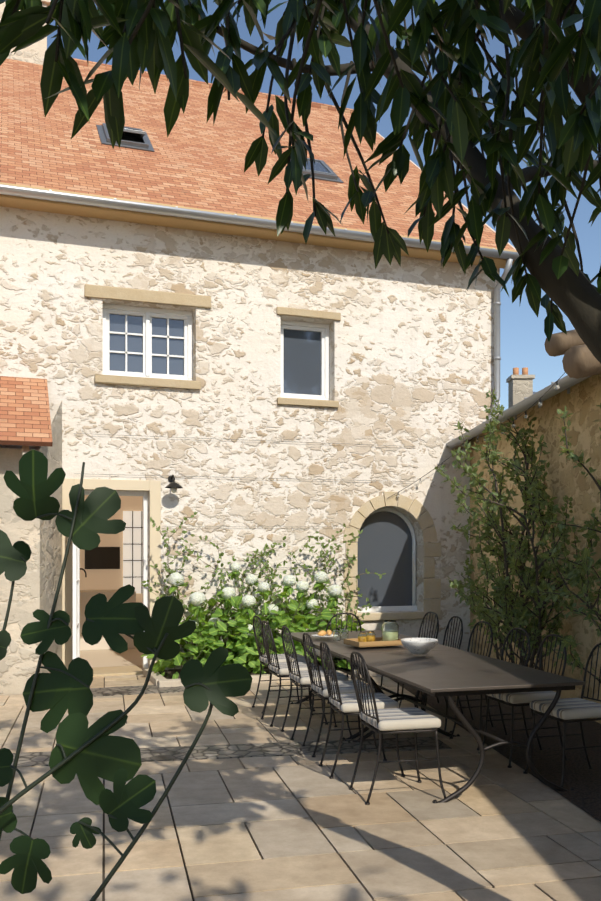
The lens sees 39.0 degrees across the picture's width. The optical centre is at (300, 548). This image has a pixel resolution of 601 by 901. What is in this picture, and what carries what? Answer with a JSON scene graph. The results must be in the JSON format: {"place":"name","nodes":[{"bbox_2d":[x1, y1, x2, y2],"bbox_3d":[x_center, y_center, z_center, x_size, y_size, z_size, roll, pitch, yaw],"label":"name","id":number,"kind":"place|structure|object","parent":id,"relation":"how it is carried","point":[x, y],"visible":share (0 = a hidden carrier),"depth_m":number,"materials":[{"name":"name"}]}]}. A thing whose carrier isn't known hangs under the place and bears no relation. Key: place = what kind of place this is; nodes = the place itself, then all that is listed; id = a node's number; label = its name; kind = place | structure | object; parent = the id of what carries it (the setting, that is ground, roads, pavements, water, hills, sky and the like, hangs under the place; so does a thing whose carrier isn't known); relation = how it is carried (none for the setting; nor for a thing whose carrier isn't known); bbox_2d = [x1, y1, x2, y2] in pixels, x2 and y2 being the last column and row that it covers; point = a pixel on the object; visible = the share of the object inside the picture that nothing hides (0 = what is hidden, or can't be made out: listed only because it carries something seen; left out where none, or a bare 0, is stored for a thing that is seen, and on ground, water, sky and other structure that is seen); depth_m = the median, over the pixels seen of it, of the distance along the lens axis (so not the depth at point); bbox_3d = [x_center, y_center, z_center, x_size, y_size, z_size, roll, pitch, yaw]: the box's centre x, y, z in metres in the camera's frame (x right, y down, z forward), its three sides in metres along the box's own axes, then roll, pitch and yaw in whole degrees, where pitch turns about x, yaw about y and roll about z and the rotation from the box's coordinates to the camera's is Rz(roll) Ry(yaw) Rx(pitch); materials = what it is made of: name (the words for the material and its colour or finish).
{"place":"outdoors","nodes":[
{"label":"outdoors","id":0,"kind":"place"},
{"bbox_2d":[80,589,135,650],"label":"interior island","id":1,"kind":"structure","parent":0,"point":[85,598],"depth_m":13.10,"materials":[{"name":"beige"}]},
{"bbox_2d":[80,648,142,667],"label":"interior floor slab","id":2,"kind":"structure","parent":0,"point":[108,658],"depth_m":12.11,"materials":[{"name":"beige stone"}]},
{"bbox_2d":[2,678,261,900],"bbox_3d":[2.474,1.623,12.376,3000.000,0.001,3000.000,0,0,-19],"label":"joint","id":3,"kind":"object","parent":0,"point":[103,874],"depth_m":4.82,"materials":[{"name":"grey concrete"}]},
{"bbox_2d":[0,449,251,900],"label":"fig tree stems","id":4,"kind":"object","parent":3,"relation":"on","point":[91,754],"visible":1,"depth_m":1.48,"materials":[{"name":"green bark"}]},
{"bbox_2d":[0,0,600,362],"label":"tree","id":5,"kind":"object","parent":3,"relation":"on","point":[453,116],"visible":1,"depth_m":2.35,"materials":[{"name":"green plant"}]},
{"bbox_2d":[0,674,600,900],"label":"patio pavers","id":6,"kind":"object","parent":3,"relation":"on","point":[498,829],"visible":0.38,"depth_m":4.96,"materials":[{"name":"stone"}]},
{"bbox_2d":[0,401,61,694],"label":"lean to walls","id":7,"kind":"structure","parent":6,"relation":"on","point":[35,586],"depth_m":9.38,"materials":[{"name":"beige stone"}]},
{"bbox_2d":[22,445,28,455],"bbox_3d":[-6.175,-1.067,8.160,6.790,0.353,0.465,0,0,-19],"label":"lean to rafters","id":8,"kind":"object","parent":7,"relation":"attached to","point":[25,449],"visible":0.21,"depth_m":9.18,"materials":[{"name":"brown wood"}]},
{"bbox_2d":[0,376,52,446],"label":"lean to roof","id":9,"kind":"object","parent":7,"relation":"on","point":[25,419],"visible":1,"depth_m":9.58,"materials":[{"name":"tile"}]},
{"bbox_2d":[92,665,142,677],"bbox_3d":[-2.466,1.598,10.965,0.940,0.050,0.650,0,0,-19],"label":"door threshold","id":10,"kind":"object","parent":6,"relation":"on","point":[117,670],"depth_m":10.92,"materials":[{"name":"beige stone"}]},
{"bbox_2d":[90,685,184,696],"bbox_3d":[-1.799,1.600,9.582,1.900,0.012,0.550,0,0,-19],"label":"cobble patch","id":11,"kind":"object","parent":6,"relation":"on","point":[123,690],"visible":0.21,"depth_m":9.51,"materials":[{"name":"grey stone"}]},
{"bbox_2d":[11,737,451,766],"bbox_3d":[-0.831,1.601,6.634,4.061,0.014,0.420,0,0,-10],"label":"cobblestone strip","id":12,"kind":"object","parent":6,"relation":"on","point":[238,751],"visible":0.56,"depth_m":6.69,"materials":[{"name":"grey stone"}]},
{"bbox_2d":[158,662,356,678],"bbox_3d":[-0.461,1.588,10.810,2.670,0.050,1.050,0,0,-19],"label":"edging","id":13,"kind":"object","parent":6,"relation":"on","point":[170,672],"depth_m":10.72,"materials":[{"name":"beige stone"}]},
{"bbox_2d":[141,562,364,678],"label":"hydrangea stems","id":14,"kind":"object","parent":13,"relation":"on","point":[246,656],"visible":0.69,"depth_m":10.64,"materials":[{"name":"green plant"}]},
{"bbox_2d":[141,511,385,667],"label":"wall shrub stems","id":15,"kind":"object","parent":13,"relation":"on","point":[254,562],"visible":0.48,"depth_m":11.10,"materials":[{"name":"green plant"}]},
{"bbox_2d":[143,668,380,686],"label":"bed kerb","id":16,"kind":"structure","parent":6,"relation":"on","point":[157,679],"depth_m":10.11,"materials":[{"name":"stone"}]},
{"bbox_2d":[252,615,314,713],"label":"iron chair","id":17,"kind":"object","parent":6,"relation":"on","point":[281,658],"visible":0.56,"depth_m":8.43,"materials":[{"name":"grey metal"}]},
{"bbox_2d":[261,621,327,726],"bbox_3d":[-0.072,1.133,7.850,0.547,0.936,0.472,0,0,-17],"label":"iron chair","id":18,"kind":"object","parent":6,"relation":"on","point":[281,669],"visible":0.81,"depth_m":7.73,"materials":[{"name":"grey metal"}]},
{"bbox_2d":[281,626,351,739],"bbox_3d":[0.125,1.133,7.316,0.547,0.936,0.472,0,0,-15],"label":"iron chair","id":19,"kind":"object","parent":6,"relation":"on","point":[302,678],"visible":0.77,"depth_m":7.19,"materials":[{"name":"grey metal"}]},
{"bbox_2d":[311,613,361,703],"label":"iron chair","id":20,"kind":"object","parent":6,"relation":"on","point":[318,655],"visible":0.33,"depth_m":8.82,"materials":[{"name":"grey metal"}]},
{"bbox_2d":[302,633,377,756],"bbox_3d":[0.304,1.133,6.731,0.547,0.936,0.472,0,0,-13],"label":"iron chair","id":21,"kind":"object","parent":6,"relation":"on","point":[345,687],"visible":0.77,"depth_m":6.61,"materials":[{"name":"grey metal"}]},
{"bbox_2d":[319,641,404,778],"bbox_3d":[0.425,1.133,6.114,0.547,0.936,0.472,0,0,-11],"label":"iron chair","id":22,"kind":"object","parent":6,"relation":"on","point":[346,704],"visible":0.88,"depth_m":5.98,"materials":[{"name":"grey metal"}]},
{"bbox_2d":[286,630,459,739],"bbox_3d":[0.610,1.251,8.046,1.100,0.755,1.824,0,0,-15],"label":"dining table","id":23,"kind":"object","parent":6,"relation":"on","point":[337,648],"visible":0.27,"depth_m":7.54,"materials":[{"name":"brown metal"}]},
{"bbox_2d":[311,634,332,637],"bbox_3d":[0.233,0.841,8.134,0.264,0.020,0.264,0,0,-19],"label":"plate","id":24,"kind":"object","parent":23,"relation":"on","point":[324,636],"visible":0.75,"depth_m":8.06,"materials":[{"name":"white ceramic"}]},
{"bbox_2d":[317,630,331,635],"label":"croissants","id":25,"kind":"object","parent":24,"relation":"on","point":[323,632],"visible":1,"depth_m":8.11,"materials":[{"name":"brown food"}]},
{"bbox_2d":[333,629,340,640],"bbox_3d":[0.337,0.801,7.831,0.072,0.100,0.072,0,0,-19],"label":"tumbler","id":26,"kind":"object","parent":23,"relation":"on","point":[336,634],"visible":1,"depth_m":7.80,"materials":[{"name":"clear glass"}]},
{"bbox_2d":[341,628,347,639],"bbox_3d":[0.412,0.801,7.934,0.072,0.100,0.072,0,0,-19],"label":"tumbler","id":27,"kind":"object","parent":23,"relation":"on","point":[344,633],"visible":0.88,"depth_m":7.91,"materials":[{"name":"clear glass"}]},
{"bbox_2d":[344,637,401,647],"bbox_3d":[0.655,0.829,7.503,0.460,0.045,0.300,0,0,-23],"label":"serving tray","id":28,"kind":"object","parent":23,"relation":"on","point":[378,642],"visible":0.69,"depth_m":7.38,"materials":[{"name":"brown wood"}]},
{"bbox_2d":[358,632,366,641],"bbox_3d":[0.545,0.796,7.452,0.080,0.110,0.080,0,0,-19],"label":"juice jar","id":29,"kind":"object","parent":28,"relation":"on","point":[362,636],"visible":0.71,"depth_m":7.42,"materials":[{"name":"orange glass"}]},
{"bbox_2d":[367,631,374,641],"bbox_3d":[0.625,0.796,7.537,0.080,0.110,0.080,0,0,-19],"label":"juice jar","id":30,"kind":"object","parent":28,"relation":"on","point":[370,636],"visible":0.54,"depth_m":7.50,"materials":[{"name":"orange glass"}]},
{"bbox_2d":[382,620,398,640],"bbox_3d":[0.795,0.746,7.521,0.150,0.210,0.150,0,0,-19],"label":"glass jar","id":31,"kind":"object","parent":28,"relation":"on","point":[390,630],"visible":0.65,"depth_m":7.46,"materials":[{"name":"clear glass"}]},
{"bbox_2d":[349,651,445,804],"bbox_3d":[0.617,1.133,5.527,0.547,0.936,0.472,0,0,-14],"label":"iron chair","id":32,"kind":"object","parent":6,"relation":"on","point":[391,720],"visible":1,"depth_m":5.39,"materials":[{"name":"grey metal"}]},
{"bbox_2d":[380,612,439,702],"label":"iron chair","id":33,"kind":"object","parent":6,"relation":"on","point":[437,625],"visible":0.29,"depth_m":8.87,"materials":[{"name":"grey metal"}]},
{"bbox_2d":[399,616,463,713],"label":"iron chair","id":34,"kind":"object","parent":6,"relation":"on","point":[461,631],"visible":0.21,"depth_m":8.34,"materials":[{"name":"grey metal"}]},
{"bbox_2d":[425,621,493,730],"bbox_3d":[1.424,1.133,7.652,0.547,0.936,0.472,0,0,-19],"label":"iron chair","id":35,"kind":"object","parent":6,"relation":"on","point":[491,635],"visible":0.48,"depth_m":7.65,"materials":[{"name":"grey metal"}]},
{"bbox_2d":[340,650,585,802],"bbox_3d":[1.095,1.251,6.282,1.100,0.755,1.824,0,0,-15],"label":"dining table","id":36,"kind":"object","parent":6,"relation":"on","point":[449,674],"visible":0.88,"depth_m":5.78,"materials":[{"name":"brown metal"}]},
{"bbox_2d":[401,638,437,653],"bbox_3d":[0.959,0.794,6.851,0.300,0.115,0.300,0,0,-19],"label":"ceramic bowl","id":37,"kind":"object","parent":36,"relation":"on","point":[419,645],"visible":1,"depth_m":6.76,"materials":[{"name":"white ceramic"}]},
{"bbox_2d":[449,627,529,750],"bbox_3d":[1.584,1.133,7.017,0.547,0.936,0.472,0,0,-19],"label":"iron chair","id":38,"kind":"object","parent":6,"relation":"on","point":[481,695],"visible":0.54,"depth_m":7.07,"materials":[{"name":"grey metal"}]},
{"bbox_2d":[478,634,567,767],"bbox_3d":[1.713,1.133,6.479,0.547,0.936,0.472,0,0,-16],"label":"iron chair","id":39,"kind":"object","parent":6,"relation":"on","point":[513,699],"visible":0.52,"depth_m":6.35,"materials":[{"name":"grey metal"}]},
{"bbox_2d":[470,374,600,723],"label":"building wall","id":40,"kind":"structure","parent":6,"relation":"on","point":[580,402],"depth_m":8.56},
{"bbox_2d":[446,375,590,448],"bbox_3d":[2.593,-1.517,4.471,0.170,0.160,16.200,0,0,-3],"label":"coping","id":41,"kind":"object","parent":40,"relation":"attached to","point":[567,382],"visible":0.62,"depth_m":8.76,"materials":[{"name":"grey stone"}]},
{"bbox_2d":[544,329,600,378],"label":"pergola logs","id":42,"kind":"object","parent":40,"relation":"on","point":[579,360],"visible":0.72,"depth_m":3.98,"materials":[{"name":"brown wood"}]},
{"bbox_2d":[387,372,565,498],"bbox_3d":[1.685,-1.204,8.714,1.287,1.021,7.086,0,0,3],"label":"string light cable","id":43,"kind":"object","parent":42,"relation":"hanging from","point":[557,387],"visible":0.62,"depth_m":9.31,"materials":[{"name":"black plastic"}]},
{"bbox_2d":[73,58,353,113],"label":"roof ridge","id":44,"kind":"structure","parent":0,"point":[205,84],"depth_m":17.02,"materials":[{"name":"orange tile"}]},
{"bbox_2d":[0,206,499,669],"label":"house wall","id":45,"kind":"structure","parent":0,"point":[411,351],"depth_m":11.34,"materials":[{"name":"beige stone"}]},
{"bbox_2d":[62,478,160,669],"bbox_3d":[-2.374,0.378,10.699,1.220,2.490,0.020,0,0,-19],"label":"door surround","id":46,"kind":"object","parent":45,"relation":"attached to","point":[153,488],"visible":0.46,"depth_m":10.69,"materials":[{"name":"beige stone"}]},
{"bbox_2d":[73,544,79,658],"bbox_3d":[-2.721,0.448,10.294,0.046,2.250,0.820,0,0,-12],"label":"door leaf","id":47,"kind":"object","parent":46,"relation":"attached to","point":[76,601],"visible":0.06,"depth_m":9.90,"materials":[{"name":"white wood"}]},
{"bbox_2d":[84,490,147,667],"bbox_3d":[-2.429,0.418,10.857,0.940,2.310,0.070,0,0,-19],"label":"door frame","id":48,"kind":"object","parent":46,"relation":"in","point":[144,494],"visible":0.4,"depth_m":10.96,"materials":[{"name":"white wood"}]},
{"bbox_2d":[80,495,142,602],"bbox_3d":[-2.862,0.248,13.342,4.940,2.750,4.198,0,0,-19],"label":"interior room","id":49,"kind":"object","parent":45,"relation":"attached to","point":[103,579],"depth_m":15.37,"materials":[{"name":"beige paint"}]},
{"bbox_2d":[85,547,119,568],"bbox_3d":[-3.567,0.173,15.266,0.620,0.400,0.040,0,0,-19],"label":"interior screen","id":50,"kind":"object","parent":49,"relation":"attached to","point":[102,558],"visible":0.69,"depth_m":15.25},
{"bbox_2d":[123,511,142,592],"bbox_3d":[-2.984,0.073,15.478,0.500,1.500,0.030,0,0,-19],"label":"interior window","id":51,"kind":"structure","parent":49,"relation":"attached to","point":[127,545],"depth_m":15.44,"materials":[{"name":"white glass"}]},
{"bbox_2d":[123,511,142,592],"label":"window bars","id":52,"kind":"object","parent":51,"relation":"attached to","point":[141,544],"visible":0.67,"depth_m":15.42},
{"bbox_2d":[84,284,210,308],"bbox_3d":[-1.975,-3.217,10.966,1.616,0.163,0.307,0,0,-19],"label":"window lintel","id":53,"kind":"structure","parent":45,"relation":"attached to","point":[147,296],"depth_m":10.81,"materials":[{"name":"stone"}]},
{"bbox_2d":[103,303,192,380],"bbox_3d":[-1.997,-2.657,11.062,1.190,0.960,0.082,0,0,-19],"label":"window frame","id":54,"kind":"object","parent":45,"relation":"attached to","point":[146,342],"visible":0.85,"depth_m":11.06,"materials":[{"name":"white paint"}]},
{"bbox_2d":[95,374,200,389],"bbox_3d":[-1.974,-2.120,10.939,1.354,0.108,0.304,0,0,-19],"label":"window sill","id":55,"kind":"structure","parent":45,"relation":"attached to","point":[142,381],"depth_m":10.79,"materials":[{"name":"stone"}]},
{"bbox_2d":[165,475,182,492],"bbox_3d":[-1.618,-0.824,10.805,0.230,0.244,0.305,0,0,-19],"label":"wall lamp over door","id":56,"kind":"object","parent":45,"relation":"attached to","point":[173,485],"visible":0.98,"depth_m":10.75,"materials":[{"name":"black metal"}]},
{"bbox_2d":[74,433,414,606],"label":"trellis wires","id":57,"kind":"object","parent":45,"relation":"attached to","point":[244,477],"visible":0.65,"depth_m":11.22,"materials":[{"name":"silver metal"}]},
{"bbox_2d":[0,59,514,249],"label":"house roof","id":58,"kind":"structure","parent":45,"relation":"on","point":[195,159],"depth_m":12.60,"materials":[{"name":"orange tile"}]},
{"bbox_2d":[0,0,50,64],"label":"chimney stack","id":59,"kind":"object","parent":58,"relation":"on","point":[34,53],"visible":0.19,"depth_m":15.50,"materials":[{"name":"beige stone"}]},
{"bbox_2d":[96,123,153,151],"bbox_3d":[-2.621,-6.189,12.675,0.760,0.316,1.010,0,39,-19],"label":"skylight","id":60,"kind":"object","parent":58,"relation":"on","point":[134,138],"visible":0.88,"depth_m":12.48,"materials":[{"name":"grey metal"}]},
{"bbox_2d":[0,196,513,268],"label":"cornice","id":61,"kind":"structure","parent":58,"relation":"attached to","point":[159,221],"depth_m":10.95,"materials":[{"name":"beige stone"}]},
{"bbox_2d":[0,182,518,261],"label":"eave gutter","id":62,"kind":"object","parent":58,"relation":"attached to","point":[143,207],"visible":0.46,"depth_m":10.61,"materials":[{"name":"grey metal"}]},
{"bbox_2d":[290,158,342,182],"bbox_3d":[0.193,-6.079,13.534,0.760,0.080,1.010,0,39,-19],"label":"skylight","id":63,"kind":"object","parent":58,"relation":"on","point":[323,170],"visible":0.69,"depth_m":13.31,"materials":[{"name":"grey metal"}]},
{"bbox_2d":[376,132,515,249],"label":"roof verge","id":64,"kind":"structure","parent":58,"relation":"attached to","point":[462,204],"depth_m":13.76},
{"bbox_2d":[281,320,328,399],"bbox_3d":[0.028,-2.582,11.768,0.780,1.110,0.064,0,0,-19],"label":"window frame","id":65,"kind":"object","parent":45,"relation":"attached to","point":[304,360],"visible":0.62,"depth_m":11.80,"materials":[{"name":"white paint"}]},
{"bbox_2d":[277,397,338,407],"bbox_3d":[0.067,-1.982,11.652,0.887,0.093,0.310,0,0,-19],"label":"window sill","id":66,"kind":"structure","parent":45,"relation":"attached to","point":[305,402],"depth_m":11.51,"materials":[{"name":"stone"}]},
{"bbox_2d":[276,307,340,320],"bbox_3d":[0.074,-3.192,11.671,0.929,0.112,0.307,0,0,-19],"label":"window lintel","id":67,"kind":"structure","parent":45,"relation":"attached to","point":[286,311],"depth_m":11.52,"materials":[{"name":"stone"}]},
{"bbox_2d":[357,507,416,611],"bbox_3d":[1.201,0.151,12.170,1.030,1.505,0.070,0,0,-19],"label":"arch window frame","id":68,"kind":"object","parent":45,"relation":"in","point":[386,542],"visible":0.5,"depth_m":12.20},
{"bbox_2d":[343,491,440,621],"bbox_3d":[1.276,0.107,12.058,1.518,1.817,0.300,0,0,-19],"label":"arch surround","id":69,"kind":"object","parent":45,"relation":"attached to","point":[416,510],"visible":0.69,"depth_m":11.99,"materials":[{"name":"beige stone"}]},
{"bbox_2d":[486,258,512,420],"bbox_3d":[2.756,-1.273,12.219,0.495,5.792,0.399,0,0,-19],"label":"down pipe","id":70,"kind":"object","parent":45,"relation":"attached to","point":[497,305],"visible":0.4,"depth_m":12.38,"materials":[{"name":"silver metal"}]},
{"bbox_2d":[47,0,600,409],"label":"sky","id":71,"kind":"structure","parent":0,"point":[523,337],"materials":[{"name":"blue"}]},
{"bbox_2d":[391,679,600,821],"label":"bed soil","id":72,"kind":"structure","parent":0,"point":[582,780],"depth_m":6.85,"materials":[{"name":"brown soil"}]},
{"bbox_2d":[434,389,600,703],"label":"tree wood","id":73,"kind":"object","parent":72,"relation":"on","point":[506,597],"visible":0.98,"depth_m":8.21,"materials":[{"name":"green plant"}]},
{"bbox_2d":[523,643,600,787],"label":"iron chair","id":74,"kind":"object","parent":72,"relation":"on","point":[567,709],"visible":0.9,"depth_m":5.85,"materials":[{"name":"grey metal"}]},
{"bbox_2d":[506,367,534,407],"bbox_3d":[6.196,-3.437,23.888,0.650,3.280,0.650,0,0,1],"label":"neighbour chimney","id":75,"kind":"object","parent":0,"point":[520,387],"visible":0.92,"depth_m":23.61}
]}

